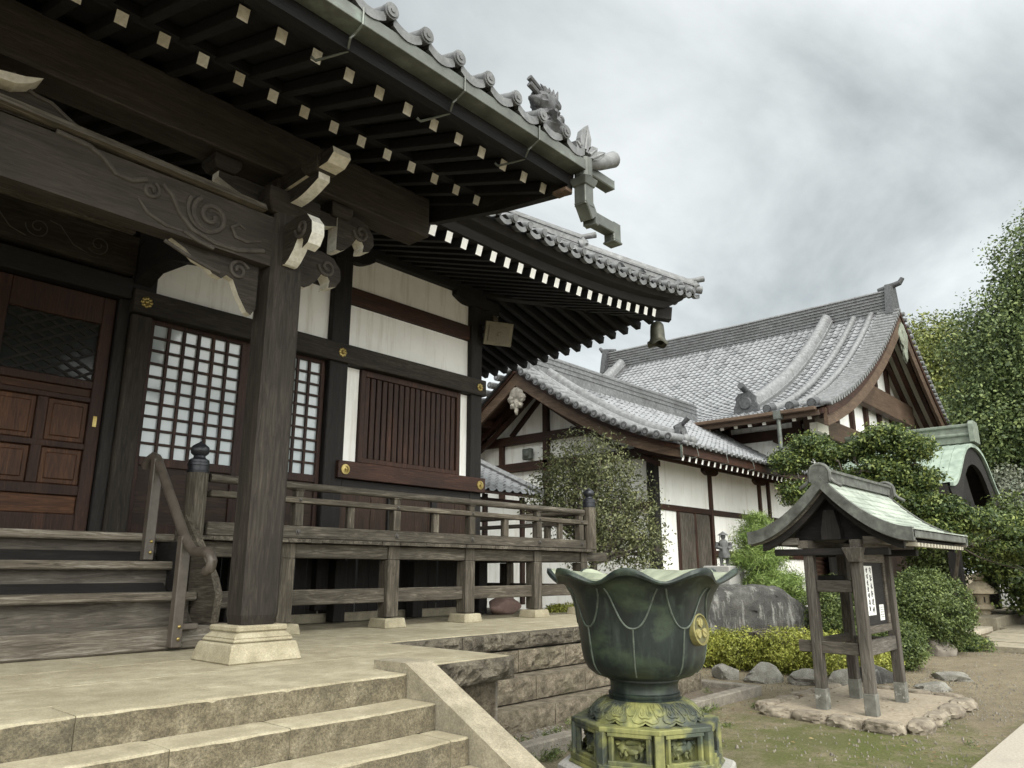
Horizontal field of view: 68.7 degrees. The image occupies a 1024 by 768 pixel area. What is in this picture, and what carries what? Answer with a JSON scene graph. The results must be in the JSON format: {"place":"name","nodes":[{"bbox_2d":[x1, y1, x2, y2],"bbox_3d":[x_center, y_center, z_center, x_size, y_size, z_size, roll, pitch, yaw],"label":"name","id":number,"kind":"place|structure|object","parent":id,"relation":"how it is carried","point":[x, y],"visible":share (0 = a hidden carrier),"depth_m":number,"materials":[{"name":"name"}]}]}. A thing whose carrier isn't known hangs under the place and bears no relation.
{"place":"outdoors","nodes":[
{"label":"outdoors","id":0,"kind":"place"},
{"bbox_2d":[364,0,1023,573],"label":"sky","id":1,"kind":"structure","parent":0,"point":[787,156],"materials":[{"name":"grey"}]},
{"bbox_2d":[538,574,1023,767],"bbox_3d":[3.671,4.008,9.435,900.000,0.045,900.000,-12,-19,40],"label":"ground","id":2,"kind":"structure","parent":0,"point":[756,755],"depth_m":7.60,"materials":[{"name":"brown soil"}]},
{"bbox_2d":[0,603,701,767],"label":"stone terrace","id":3,"kind":"structure","parent":2,"relation":"on","point":[432,692],"depth_m":4.57,"materials":[{"name":"stone"}]},
{"bbox_2d":[0,0,704,665],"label":"temple hall","id":4,"kind":"structure","parent":3,"relation":"on","point":[268,268],"depth_m":7.60,"materials":[{"name":"brown wood"}]},
{"bbox_2d":[0,271,116,530],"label":"door","id":5,"kind":"structure","parent":4,"relation":"in","point":[55,341],"depth_m":7.88,"materials":[{"name":"red wood"}]},
{"bbox_2d":[126,319,246,534],"bbox_3d":[-3.850,0.565,8.944,0.060,2.500,1.230,-12,-19,40],"label":"lattice window","id":6,"kind":"structure","parent":4,"relation":"in","point":[193,386],"depth_m":8.98,"materials":[{"name":"white paper"}]},
{"bbox_2d":[231,342,325,526],"bbox_3d":[-3.043,0.784,9.822,0.060,2.500,1.205,-12,-19,40],"label":"lattice window","id":7,"kind":"structure","parent":4,"relation":"in","point":[308,392],"depth_m":10.12,"materials":[{"name":"white paper"}]},
{"bbox_2d":[355,370,460,474],"bbox_3d":[-1.555,0.638,11.546,0.100,1.360,2.020,-12,-19,40],"label":"slatted window","id":8,"kind":"structure","parent":4,"relation":"in","point":[401,423],"depth_m":11.46,"materials":[{"name":"red wood"}]},
{"bbox_2d":[482,321,513,346],"bbox_3d":[-0.285,-0.843,12.971,0.528,0.394,0.366,6,-15,-22],"label":"loudspeaker","id":9,"kind":"object","parent":4,"relation":"attached to","point":[498,333],"visible":1,"depth_m":12.86,"materials":[{"name":"beige wood"}]},
{"bbox_2d":[647,319,668,348],"bbox_3d":[2.566,-0.935,13.233,0.370,0.570,0.370,-12,-19,40],"label":"wind bell","id":10,"kind":"object","parent":4,"relation":"hanging from","point":[657,336],"visible":1,"depth_m":13.14,"materials":[{"name":"grey metal"}]},
{"bbox_2d":[489,597,520,614],"bbox_3d":[-0.155,3.516,11.911,0.380,0.331,0.680,-12,-19,40],"label":"rock","id":11,"kind":"object","parent":3,"relation":"on","point":[509,605],"visible":0.89,"depth_m":11.73,"materials":[{"name":"brown stone"}]},
{"bbox_2d":[480,459,543,605],"bbox_3d":[-1.300,2.938,16.413,2.734,3.657,4.100,-12,-19,40],"label":"passage","id":12,"kind":"object","parent":3,"relation":"on","point":[499,481],"visible":0.2,"depth_m":16.34,"materials":[{"name":"white paint"}]},
{"bbox_2d":[542,602,572,612],"bbox_3d":[0.883,3.804,12.633,0.515,0.281,0.993,-12,-19,40],"label":"moss clump","id":13,"kind":"object","parent":3,"relation":"on","point":[559,607],"visible":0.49,"depth_m":12.39,"materials":[{"name":"plant"}]},
{"bbox_2d":[516,726,564,739],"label":"white gravel","id":14,"kind":"structure","parent":2,"relation":"on","point":[539,733],"depth_m":7.43,"materials":[{"name":"grey gravel"}]},
{"bbox_2d":[517,426,675,573],"bbox_3d":[1.582,2.794,14.147,2.634,4.054,2.666,-12,-19,40],"label":"bushy tree","id":15,"kind":"object","parent":2,"relation":"on","point":[623,528],"visible":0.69,"depth_m":14.02,"materials":[{"name":"green plant"}]},
{"bbox_2d":[511,687,726,741],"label":"soil","id":16,"kind":"structure","parent":2,"relation":"on","point":[698,693],"depth_m":7.78,"materials":[{"name":"brown soil"}]},
{"bbox_2d":[519,679,761,759],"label":"bed curb","id":17,"kind":"structure","parent":2,"relation":"on","point":[734,692],"depth_m":8.96,"materials":[{"name":"stone"}]},
{"bbox_2d":[547,568,738,767],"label":"incense burner","id":18,"kind":"object","parent":2,"relation":"on","point":[644,636],"visible":1,"depth_m":5.17,"materials":[{"name":"green metal"}]},
{"bbox_2d":[480,356,829,608],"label":"plastered hall","id":19,"kind":"structure","parent":2,"relation":"on","point":[529,411],"depth_m":19.82,"materials":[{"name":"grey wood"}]},
{"bbox_2d":[676,511,711,569],"bbox_3d":[4.576,4.500,18.666,0.110,2.520,1.650,-12,-19,40],"label":"sliding door","id":20,"kind":"structure","parent":19,"relation":"in","point":[693,529],"depth_m":18.70,"materials":[{"name":"brown wood"}]},
{"bbox_2d":[816,557,829,574],"bbox_3d":[10.351,6.087,24.874,0.200,0.850,2.400,-12,-19,40],"label":"lattice window","id":21,"kind":"structure","parent":19,"relation":"in","point":[822,563],"depth_m":24.61,"materials":[{"name":"brown wood"}]},
{"bbox_2d":[703,566,743,584],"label":"pedestal block","id":22,"kind":"structure","parent":2,"relation":"on","point":[737,579],"depth_m":17.02,"materials":[{"name":"stone"}]},
{"bbox_2d":[715,531,732,565],"bbox_3d":[4.901,3.806,17.323,0.325,0.785,0.325,-12,-19,40],"label":"stone statue","id":23,"kind":"object","parent":22,"relation":"on","point":[723,546],"visible":1,"depth_m":17.24,"materials":[{"name":"grey stone"}]},
{"bbox_2d":[711,663,738,679],"bbox_3d":[3.315,4.492,11.574,0.318,0.314,0.360,4,-15,-16],"label":"edging stone","id":24,"kind":"object","parent":2,"relation":"on","point":[721,671],"visible":0.9,"depth_m":11.48,"materials":[{"name":"grey stone"}]},
{"bbox_2d":[513,669,975,767],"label":"weeds","id":25,"kind":"object","parent":2,"relation":"on","point":[551,756],"visible":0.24,"depth_m":7.11,"materials":[{"name":"green plant"}]},
{"bbox_2d":[708,583,809,641],"bbox_3d":[4.920,4.898,15.670,3.615,1.394,1.378,4,-15,-17],"label":"boulder","id":26,"kind":"object","parent":2,"relation":"on","point":[738,605],"visible":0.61,"depth_m":15.17,"materials":[{"name":"grey stone"}]},
{"bbox_2d":[715,510,806,606],"bbox_3d":[5.861,4.389,17.242,2.386,3.045,1.947,-12,-19,40],"label":"pine tree","id":27,"kind":"object","parent":2,"relation":"on","point":[762,564],"visible":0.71,"depth_m":17.05,"materials":[{"name":"green plant"}]},
{"bbox_2d":[743,662,783,683],"bbox_3d":[3.745,4.401,11.283,0.507,0.411,0.476,9,-17,-31],"label":"edging stone","id":28,"kind":"object","parent":2,"relation":"on","point":[764,672],"visible":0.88,"depth_m":11.17,"materials":[{"name":"grey stone"}]},
{"bbox_2d":[539,660,1019,762],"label":"fallen leaves","id":29,"kind":"object","parent":2,"relation":"on","point":[892,710],"visible":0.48,"depth_m":8.37,"materials":[{"name":"brown plant"}]},
{"bbox_2d":[703,625,906,675],"bbox_3d":[4.588,4.523,12.600,3.622,0.888,1.982,-12,-19,40],"label":"hedge","id":30,"kind":"object","parent":2,"relation":"on","point":[780,651],"visible":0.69,"depth_m":12.28,"materials":[{"name":"yellow plant"}]},
{"bbox_2d":[787,668,827,685],"bbox_3d":[4.367,4.356,11.023,0.563,0.327,0.472,3,-14,-12],"label":"edging stone","id":31,"kind":"object","parent":2,"relation":"on","point":[804,677],"visible":0.42,"depth_m":10.92,"materials":[{"name":"grey stone"}]},
{"bbox_2d":[599,277,1023,630],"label":"great hall","id":32,"kind":"structure","parent":2,"relation":"on","point":[839,370],"depth_m":31.48,"materials":[{"name":"grey tile"}]},
{"bbox_2d":[796,574,877,635],"bbox_3d":[6.552,4.574,14.922,1.515,1.631,1.957,-2,-14,6],"label":"clipped shrub","id":33,"kind":"object","parent":2,"relation":"on","point":[831,611],"visible":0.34,"depth_m":14.73,"materials":[{"name":"green plant"}]},
{"bbox_2d":[828,669,847,685],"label":"edging stone","id":34,"kind":"object","parent":2,"relation":"on","point":[840,676],"visible":0.48,"depth_m":10.71,"materials":[{"name":"grey stone"}]},
{"bbox_2d":[755,683,978,735],"bbox_3d":[4.275,3.852,8.991,2.000,0.125,2.884,-12,-19,40],"label":"stone pad","id":35,"kind":"object","parent":2,"relation":"on","point":[900,719],"visible":0.84,"depth_m":8.45,"materials":[{"name":"beige stone"}]},
{"bbox_2d":[747,462,967,716],"bbox_3d":[4.451,2.503,9.412,1.890,2.778,2.600,-12,-19,40],"label":"notice stand","id":36,"kind":"object","parent":35,"relation":"on","point":[867,529],"visible":1,"depth_m":8.85,"materials":[{"name":"brown wood"}]},
{"bbox_2d":[859,665,893,684],"bbox_3d":[5.489,4.383,11.276,0.587,0.347,0.596,4,-15,-16],"label":"edging stone","id":37,"kind":"object","parent":2,"relation":"on","point":[883,675],"visible":0.4,"depth_m":11.02,"materials":[{"name":"grey stone"}]},
{"bbox_2d":[763,419,1017,552],"bbox_3d":[8.955,3.480,17.978,5.403,5.217,1.780,-9,-16,31],"label":"broadleaf tree","id":38,"kind":"object","parent":2,"relation":"on","point":[914,483],"visible":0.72,"depth_m":17.71,"materials":[{"name":"green plant"}]},
{"bbox_2d":[875,618,935,670],"bbox_3d":[6.570,4.406,12.617,0.988,0.982,1.175,-12,-19,40],"label":"clipped shrub","id":39,"kind":"object","parent":2,"relation":"on","point":[916,653],"visible":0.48,"depth_m":12.34,"materials":[{"name":"green plant"}]},
{"bbox_2d":[913,681,952,691],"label":"stepping stone","id":40,"kind":"object","parent":2,"relation":"on","point":[935,686],"visible":0.81,"depth_m":10.36,"materials":[{"name":"grey stone"}]},
{"bbox_2d":[894,566,980,651],"bbox_3d":[8.357,4.610,15.220,2.025,1.785,2.103,-12,-19,40],"label":"clipped shrub","id":41,"kind":"object","parent":2,"relation":"on","point":[939,609],"visible":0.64,"depth_m":14.74,"materials":[{"name":"green plant"}]},
{"bbox_2d":[927,639,957,656],"bbox_3d":[8.320,5.234,14.747,0.559,0.440,0.638,5,-15,-19],"label":"rock","id":42,"kind":"object","parent":2,"relation":"on","point":[939,651],"visible":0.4,"depth_m":14.50,"materials":[{"name":"grey stone"}]},
{"bbox_2d":[905,306,987,415],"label":"broadleaf tree","id":43,"kind":"object","parent":2,"relation":"on","point":[924,348],"visible":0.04,"depth_m":52.49,"materials":[{"name":"green plant"}]},
{"bbox_2d":[931,671,973,681],"bbox_3d":[6.731,4.489,11.475,0.506,0.154,0.606,-1,-14,5],"label":"stepping stone","id":44,"kind":"object","parent":2,"relation":"on","point":[958,676],"visible":0.89,"depth_m":11.28,"materials":[{"name":"grey stone"}]},
{"bbox_2d":[897,488,1023,612],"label":"dark shrub","id":45,"kind":"object","parent":2,"relation":"on","point":[931,559],"visible":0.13,"depth_m":24.06,"materials":[{"name":"green plant"}]},
{"bbox_2d":[919,200,1023,487],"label":"broadleaf tree","id":46,"kind":"object","parent":2,"relation":"on","point":[991,405],"visible":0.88,"depth_m":36.18,"materials":[{"name":"green plant"}]},
{"bbox_2d":[926,506,1023,593],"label":"cloud pine","id":47,"kind":"object","parent":2,"relation":"on","point":[1010,548],"visible":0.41,"depth_m":19.68,"materials":[{"name":"green plant"}]},
{"bbox_2d":[957,634,999,652],"bbox_3d":[9.547,5.449,15.716,1.252,0.534,1.360,-12,-19,40],"label":"shrub","id":48,"kind":"object","parent":2,"relation":"on","point":[977,641],"visible":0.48,"depth_m":15.31,"materials":[{"name":"green plant"}]},
{"bbox_2d":[966,626,992,635],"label":"stone slab","id":49,"kind":"structure","parent":2,"relation":"on","point":[979,630],"depth_m":19.93,"materials":[{"name":"beige stone"}]},
{"bbox_2d":[967,573,997,613],"bbox_3d":[14.181,6.444,22.644,0.889,1.435,0.975,-12,-19,40],"label":"stone lantern","id":50,"kind":"object","parent":49,"relation":"on","point":[982,591],"visible":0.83,"depth_m":22.43,"materials":[{"name":"beige stone"}]},
{"bbox_2d":[961,509,1023,615],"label":"dark shrub","id":51,"kind":"object","parent":2,"relation":"on","point":[1014,580],"visible":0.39,"depth_m":22.28,"materials":[{"name":"green plant"}]},
{"bbox_2d":[964,460,1023,584],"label":"grey shrub","id":52,"kind":"object","parent":2,"relation":"on","point":[1015,484],"visible":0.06,"depth_m":28.00,"materials":[{"name":"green plant"}]},
{"bbox_2d":[992,469,1021,606],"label":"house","id":53,"kind":"structure","parent":2,"relation":"on","point":[1006,595],"depth_m":34.58,"materials":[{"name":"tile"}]},
{"bbox_2d":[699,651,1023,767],"bbox_3d":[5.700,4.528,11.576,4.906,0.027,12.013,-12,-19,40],"label":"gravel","id":54,"kind":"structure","parent":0,"point":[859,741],"depth_m":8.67,"materials":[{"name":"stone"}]},
{"bbox_2d":[971,723,1023,767],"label":"pavement","id":55,"kind":"structure","parent":0,"point":[1008,752],"depth_m":6.55,"materials":[{"name":"beige concrete"}]},
{"bbox_2d":[979,624,1023,653],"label":"stone path","id":56,"kind":"structure","parent":0,"point":[1009,638],"depth_m":17.16,"materials":[{"name":"beige stone"}]}
]}

